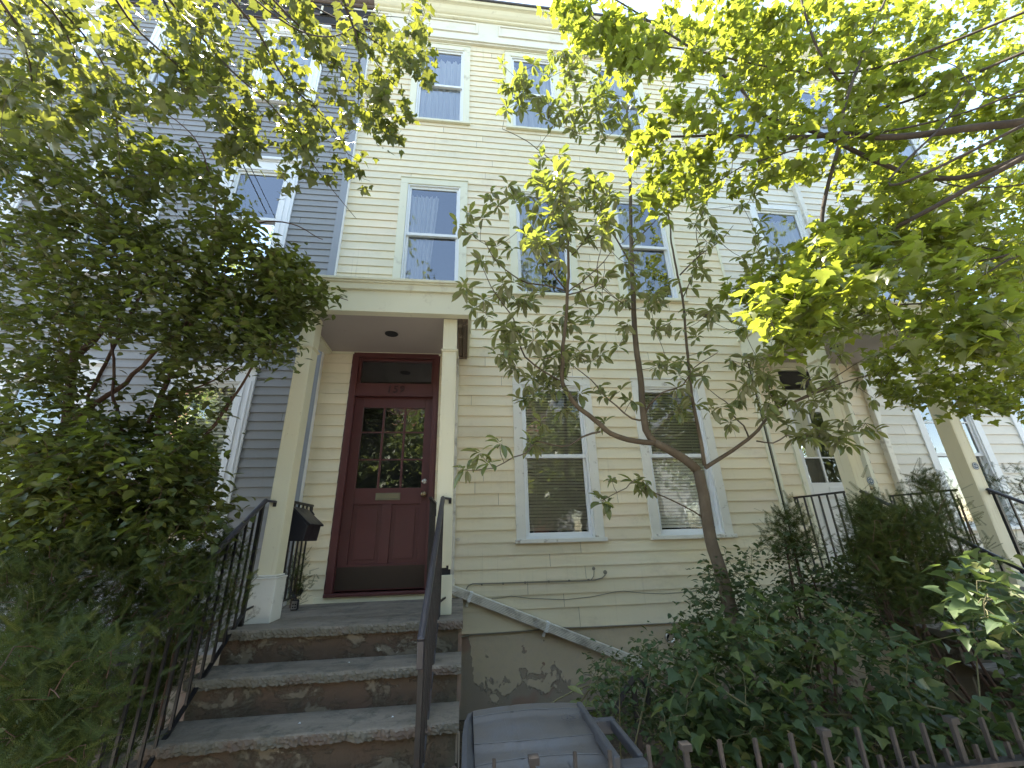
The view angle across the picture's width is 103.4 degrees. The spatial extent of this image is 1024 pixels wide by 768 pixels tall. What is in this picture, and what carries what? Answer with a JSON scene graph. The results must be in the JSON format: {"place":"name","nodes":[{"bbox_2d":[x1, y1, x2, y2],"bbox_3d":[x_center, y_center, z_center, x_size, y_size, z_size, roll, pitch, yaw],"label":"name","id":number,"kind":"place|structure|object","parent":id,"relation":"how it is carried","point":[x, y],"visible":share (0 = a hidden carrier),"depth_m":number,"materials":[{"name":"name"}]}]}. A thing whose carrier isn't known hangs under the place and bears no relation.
{"place":"outdoors","nodes":[
{"label":"outdoors","id":0,"kind":"place"},
{"bbox_2d":[60,694,999,767],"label":"garden soil","id":1,"kind":"structure","parent":0,"point":[615,742],"depth_m":3.21,"materials":[{"name":"brown soil"}]},
{"bbox_2d":[0,514,237,767],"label":"yew bush","id":2,"kind":"object","parent":1,"relation":"on","point":[43,727],"visible":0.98,"depth_m":1.79,"materials":[{"name":"green plant"}]},
{"bbox_2d":[88,519,259,767],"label":"yew bush","id":3,"kind":"object","parent":1,"relation":"on","point":[140,679],"visible":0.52,"depth_m":2.56,"materials":[{"name":"green plant"}]},
{"bbox_2d":[0,94,347,767],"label":"tree","id":4,"kind":"object","parent":1,"relation":"on","point":[51,487],"visible":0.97,"depth_m":2.93,"materials":[{"name":"green plant"}]},
{"bbox_2d":[133,598,462,767],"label":"stone steps","id":5,"kind":"structure","parent":1,"relation":"on","point":[263,691],"depth_m":2.55,"materials":[{"name":"rough grey stone"}]},
{"bbox_2d":[91,499,276,767],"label":"stair railing","id":6,"kind":"object","parent":5,"relation":"on","point":[239,622],"visible":0.66,"depth_m":2.33,"materials":[{"name":"metal"}]},
{"bbox_2d":[288,587,298,610],"bbox_3d":[-1.968,1.921,3.616,0.136,0.185,0.061,-2,-21,2],"label":"key box","id":7,"kind":"object","parent":5,"relation":"on","point":[295,603],"visible":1,"depth_m":3.58,"materials":[{"name":"black metal"}]},
{"bbox_2d":[413,496,451,767],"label":"stair railing","id":8,"kind":"object","parent":5,"relation":"on","point":[428,632],"visible":1,"depth_m":2.37,"materials":[{"name":"metal"}]},
{"bbox_2d":[284,547,318,607],"bbox_3d":[-2.028,2.320,3.667,0.395,1.574,0.380,6,-22,-18],"label":"yew bush","id":9,"kind":"object","parent":1,"relation":"on","point":[300,585],"visible":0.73,"depth_m":3.84,"materials":[{"name":"green plant"}]},
{"bbox_2d":[461,702,647,767],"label":"trash cart","id":10,"kind":"object","parent":1,"relation":"on","point":[554,735],"visible":0.98,"depth_m":1.54,"materials":[{"name":"plastic"}]},
{"bbox_2d":[568,682,609,707],"bbox_3d":[0.438,2.046,2.105,0.210,0.868,0.422,-7,-21,13],"label":"seedling","id":11,"kind":"object","parent":1,"relation":"on","point":[586,702],"visible":0.62,"depth_m":2.16,"materials":[{"name":"green plant"}]},
{"bbox_2d":[614,676,650,756],"bbox_3d":[0.630,1.969,1.969,0.191,0.901,0.050,1,-21,-7],"label":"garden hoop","id":12,"kind":"object","parent":1,"relation":"on","point":[631,682],"visible":0.53,"depth_m":2.08,"materials":[{"name":"metal"}]},
{"bbox_2d":[551,621,785,761],"bbox_3d":[1.057,2.064,2.530,2.301,1.108,1.175,9,-23,-26],"label":"leafy bush","id":13,"kind":"object","parent":1,"relation":"on","point":[636,672],"visible":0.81,"depth_m":2.22,"materials":[{"name":"green plant"}]},
{"bbox_2d":[449,0,890,767],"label":"magnolia tree","id":14,"kind":"object","parent":1,"relation":"on","point":[561,210],"visible":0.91,"depth_m":3.45,"materials":[{"name":"green plant"}]},
{"bbox_2d":[452,712,1023,767],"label":"iron fence","id":15,"kind":"object","parent":1,"relation":"on","point":[1010,759],"visible":1,"depth_m":1.40,"materials":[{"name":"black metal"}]},
{"bbox_2d":[662,520,913,726],"bbox_3d":[2.344,1.966,3.189,2.554,1.690,1.158,1,-21,-7],"label":"leafy bush","id":16,"kind":"object","parent":1,"relation":"on","point":[857,604],"visible":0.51,"depth_m":3.14,"materials":[{"name":"green plant"}]},
{"bbox_2d":[754,490,837,741],"bbox_3d":[2.521,1.909,3.438,0.578,1.960,0.927,-20,-27,40],"label":"yew bush","id":17,"kind":"object","parent":1,"relation":"on","point":[794,524],"visible":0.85,"depth_m":3.48,"materials":[{"name":"green plant"}]},
{"bbox_2d":[644,575,1019,767],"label":"leafy bush","id":18,"kind":"object","parent":1,"relation":"on","point":[736,730],"visible":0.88,"depth_m":1.97,"materials":[{"name":"green plant"}]},
{"bbox_2d":[829,464,949,754],"bbox_3d":[2.753,1.644,2.912,1.050,2.073,0.580,20,-29,-44],"label":"yew bush","id":19,"kind":"object","parent":1,"relation":"on","point":[859,539],"visible":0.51,"depth_m":2.96,"materials":[{"name":"green plant"}]},
{"bbox_2d":[805,578,1023,755],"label":"stone steps","id":20,"kind":"structure","parent":1,"relation":"on","point":[964,674],"depth_m":3.29,"materials":[{"name":"paint"}]},
{"bbox_2d":[859,490,1023,666],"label":"stair railing","id":21,"kind":"object","parent":20,"relation":"on","point":[983,550],"visible":0.18,"depth_m":3.02,"materials":[{"name":"metal"}]},
{"bbox_2d":[985,488,1023,567],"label":"stair railing","id":22,"kind":"object","parent":20,"relation":"on","point":[994,493],"visible":0.98,"depth_m":3.94,"materials":[{"name":"metal"}]},
{"bbox_2d":[837,476,1022,741],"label":"yew bush","id":23,"kind":"object","parent":1,"relation":"on","point":[910,593],"visible":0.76,"depth_m":2.76,"materials":[{"name":"green plant"}]},
{"bbox_2d":[871,548,1023,767],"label":"leafy bush","id":24,"kind":"object","parent":1,"relation":"on","point":[995,612],"visible":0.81,"depth_m":1.98,"materials":[{"name":"green plant"}]},
{"bbox_2d":[894,457,1023,570],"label":"yew bush","id":25,"kind":"object","parent":1,"relation":"on","point":[923,479],"visible":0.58,"depth_m":3.71,"materials":[{"name":"green plant"}]},
{"bbox_2d":[499,0,1023,228],"label":"sky","id":26,"kind":"structure","parent":0,"point":[651,6],"materials":[{"name":"white"}]},
{"label":"sidewalk","id":27,"kind":"structure","parent":0,"visible":0},
{"bbox_2d":[0,0,440,217],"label":"maple tree","id":28,"kind":"object","parent":27,"relation":"on","point":[208,74],"visible":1,"depth_m":2.76,"materials":[{"name":"green plant"}]},
{"bbox_2d":[536,0,1023,426],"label":"maple tree","id":29,"kind":"object","parent":27,"relation":"on","point":[986,331],"visible":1,"depth_m":3.21,"materials":[{"name":"green plant"}]},
{"label":"ground","id":30,"kind":"structure","parent":0,"visible":0},
{"bbox_2d":[0,0,375,751],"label":"row house","id":31,"kind":"structure","parent":30,"relation":"on","point":[260,408],"depth_m":5.30,"materials":[{"name":"grey wood"}]},
{"bbox_2d":[0,138,51,227],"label":"window","id":32,"kind":"structure","parent":31,"relation":"in","point":[15,205],"depth_m":5.07,"materials":[{"name":"white paint"}]},
{"bbox_2d":[0,358,108,556],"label":"window","id":33,"kind":"structure","parent":31,"relation":"in","point":[96,368],"depth_m":4.34,"materials":[{"name":"white paint"}]},
{"bbox_2d":[11,0,118,85],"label":"window","id":34,"kind":"structure","parent":31,"relation":"in","point":[98,3],"depth_m":6.12,"materials":[{"name":"white paint"}]},
{"bbox_2d":[49,146,177,275],"bbox_3d":[-5.054,-2.198,5.313,1.040,2.032,0.415,1,-21,-7],"label":"window","id":35,"kind":"structure","parent":31,"relation":"in","point":[86,236],"depth_m":5.23,"materials":[{"name":"white paint"}]},
{"bbox_2d":[131,7,228,96],"bbox_3d":[-5.130,-5.096,6.398,1.040,1.882,0.415,1,-21,-7],"label":"window","id":36,"kind":"structure","parent":31,"relation":"in","point":[155,39],"depth_m":6.24,"materials":[{"name":"white paint"}]},
{"bbox_2d":[118,361,261,550],"bbox_3d":[-3.397,0.759,4.398,1.040,1.992,0.415,1,-21,-7],"label":"window","id":37,"kind":"structure","parent":31,"relation":"in","point":[240,408],"depth_m":4.45,"materials":[{"name":"white paint"}]},
{"bbox_2d":[174,9,275,218],"bbox_3d":[-2.269,-2.917,2.224,0.009,0.875,6.574,4,-21,-15],"label":"overhead cable","id":38,"kind":"object","parent":31,"relation":"attached to","point":[251,168],"visible":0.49,"depth_m":4.72,"materials":[{"name":"black rubber"}]},
{"bbox_2d":[188,156,302,280],"bbox_3d":[-3.474,-2.172,5.495,1.040,2.032,0.415,1,-21,-7],"label":"window","id":39,"kind":"structure","parent":31,"relation":"in","point":[281,209],"depth_m":5.64,"materials":[{"name":"glass"}]},
{"bbox_2d":[243,18,331,104],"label":"window","id":40,"kind":"structure","parent":31,"relation":"in","point":[313,80],"depth_m":6.47,"materials":[{"name":"white paint"}]},
{"bbox_2d":[244,0,847,719],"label":"row house","id":41,"kind":"structure","parent":30,"relation":"on","point":[548,574],"depth_m":4.79,"materials":[{"name":"yellow paint"}]},
{"bbox_2d":[163,0,266,213],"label":"overhead cable","id":42,"kind":"object","parent":41,"relation":"attached to","point":[241,160],"visible":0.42,"depth_m":4.63,"materials":[{"name":"black rubber"}]},
{"bbox_2d":[283,501,314,601],"bbox_3d":[-2.014,1.528,3.721,0.056,0.845,0.745,1,-21,-7],"label":"guard railing","id":43,"kind":"object","parent":41,"relation":"attached to","point":[311,506],"visible":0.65,"depth_m":3.77,"materials":[{"name":"black metal"}]},
{"bbox_2d":[288,507,323,540],"bbox_3d":[-1.931,1.325,3.819,0.174,0.301,0.389,1,-21,-7],"label":"mailbox","id":44,"kind":"object","parent":43,"relation":"attached to","point":[306,524],"visible":0.9,"depth_m":3.67,"materials":[{"name":"black metal"}]},
{"bbox_2d":[334,397,432,591],"bbox_3d":[-1.367,1.119,4.441,0.895,2.057,0.114,1,-21,-7],"label":"door","id":45,"kind":"structure","parent":41,"relation":"in","point":[382,542],"depth_m":4.32,"materials":[{"name":"red paint"}]},
{"bbox_2d":[392,175,467,280],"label":"window","id":46,"kind":"structure","parent":41,"relation":"in","point":[426,246],"depth_m":5.85,"materials":[{"name":"glass"}]},
{"bbox_2d":[426,497,436,581],"bbox_3d":[-0.762,1.549,3.865,0.056,0.845,0.745,1,-21,-7],"label":"guard railing","id":47,"kind":"object","parent":41,"relation":"attached to","point":[432,514],"visible":0.58,"depth_m":3.75,"materials":[{"name":"black metal"}]},
{"bbox_2d":[409,41,470,129],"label":"window","id":48,"kind":"structure","parent":41,"relation":"in","point":[448,102],"depth_m":6.78,"materials":[{"name":"beige paint"}]},
{"bbox_2d":[505,50,563,137],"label":"window","id":49,"kind":"structure","parent":41,"relation":"in","point":[530,120],"depth_m":7.01,"materials":[{"name":"beige paint"}]},
{"bbox_2d":[508,183,582,297],"bbox_3d":[0.428,-2.046,5.986,0.995,1.948,0.402,1,-21,-7],"label":"window","id":50,"kind":"structure","parent":41,"relation":"in","point":[520,267],"depth_m":5.84,"materials":[{"name":"glass"}]},
{"bbox_2d":[512,375,607,543],"bbox_3d":[0.499,0.871,4.894,1.019,1.947,0.402,1,-21,-7],"label":"window","id":51,"kind":"structure","parent":41,"relation":"in","point":[553,500],"depth_m":4.75,"materials":[{"name":"white paint"}]},
{"bbox_2d":[588,59,655,148],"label":"window","id":52,"kind":"structure","parent":41,"relation":"in","point":[638,93],"depth_m":7.19,"materials":[{"name":"beige paint"}]},
{"bbox_2d":[605,191,688,309],"bbox_3d":[1.950,-2.020,6.161,1.007,1.948,0.402,1,-21,-7],"label":"window","id":53,"kind":"structure","parent":41,"relation":"in","point":[657,245],"depth_m":6.15,"materials":[{"name":"glass"}]},
{"bbox_2d":[630,377,737,539],"bbox_3d":[2.020,0.897,5.069,1.016,1.947,0.402,1,-21,-7],"label":"window","id":54,"kind":"structure","parent":41,"relation":"in","point":[669,477],"depth_m":4.93,"materials":[{"name":"white paint"}]},
{"bbox_2d":[661,22,1023,693],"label":"row house","id":55,"kind":"structure","parent":30,"relation":"on","point":[966,449],"depth_m":5.41,"materials":[{"name":"yellow paint"}]},
{"bbox_2d":[710,73,780,152],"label":"window","id":56,"kind":"structure","parent":55,"relation":"in","point":[743,112],"depth_m":7.44,"materials":[{"name":"white paint"}]},
{"bbox_2d":[747,201,820,281],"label":"window","id":57,"kind":"structure","parent":55,"relation":"in","point":[787,224],"depth_m":6.56,"materials":[{"name":"glass"}]},
{"bbox_2d":[793,491,856,578],"bbox_3d":[3.430,1.619,4.347,0.056,0.845,0.745,1,-21,-7],"label":"guard railing","id":58,"kind":"object","parent":55,"relation":"attached to","point":[822,508],"visible":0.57,"depth_m":4.41,"materials":[{"name":"black metal"}]},
{"bbox_2d":[794,82,857,159],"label":"window","id":59,"kind":"structure","parent":55,"relation":"in","point":[806,96],"depth_m":7.82,"materials":[{"name":"white paint"}]},
{"bbox_2d":[788,403,872,571],"bbox_3d":[4.076,1.210,5.066,0.895,2.057,0.114,1,-21,-7],"label":"door","id":60,"kind":"structure","parent":55,"relation":"in","point":[808,453],"depth_m":5.02,"materials":[{"name":"white paint"}]},
{"bbox_2d":[834,207,922,301],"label":"window","id":61,"kind":"structure","parent":55,"relation":"in","point":[886,294],"depth_m":6.46,"materials":[{"name":"white paint"}]},
{"bbox_2d":[868,95,938,166],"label":"window","id":62,"kind":"structure","parent":55,"relation":"in","point":[908,150],"depth_m":7.66,"materials":[{"name":"white paint"}]},
{"bbox_2d":[890,489,982,574],"bbox_3d":[4.701,1.640,4.493,0.056,0.845,0.745,1,-21,-7],"label":"guard railing","id":63,"kind":"object","parent":55,"relation":"attached to","point":[892,502],"visible":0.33,"depth_m":4.36,"materials":[{"name":"black metal"}]},
{"bbox_2d":[901,383,1023,530],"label":"window","id":64,"kind":"structure","parent":55,"relation":"in","point":[984,454],"depth_m":5.44,"materials":[{"name":"white paint"}]},
{"bbox_2d":[950,235,1006,303],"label":"window","id":65,"kind":"structure","parent":55,"relation":"in","point":[973,270],"depth_m":6.54,"materials":[{"name":"white paint"}]},
{"bbox_2d":[995,385,1023,446],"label":"window","id":66,"kind":"structure","parent":55,"relation":"in","point":[1019,427],"depth_m":5.62,"materials":[{"name":"white paint"}]}
]}

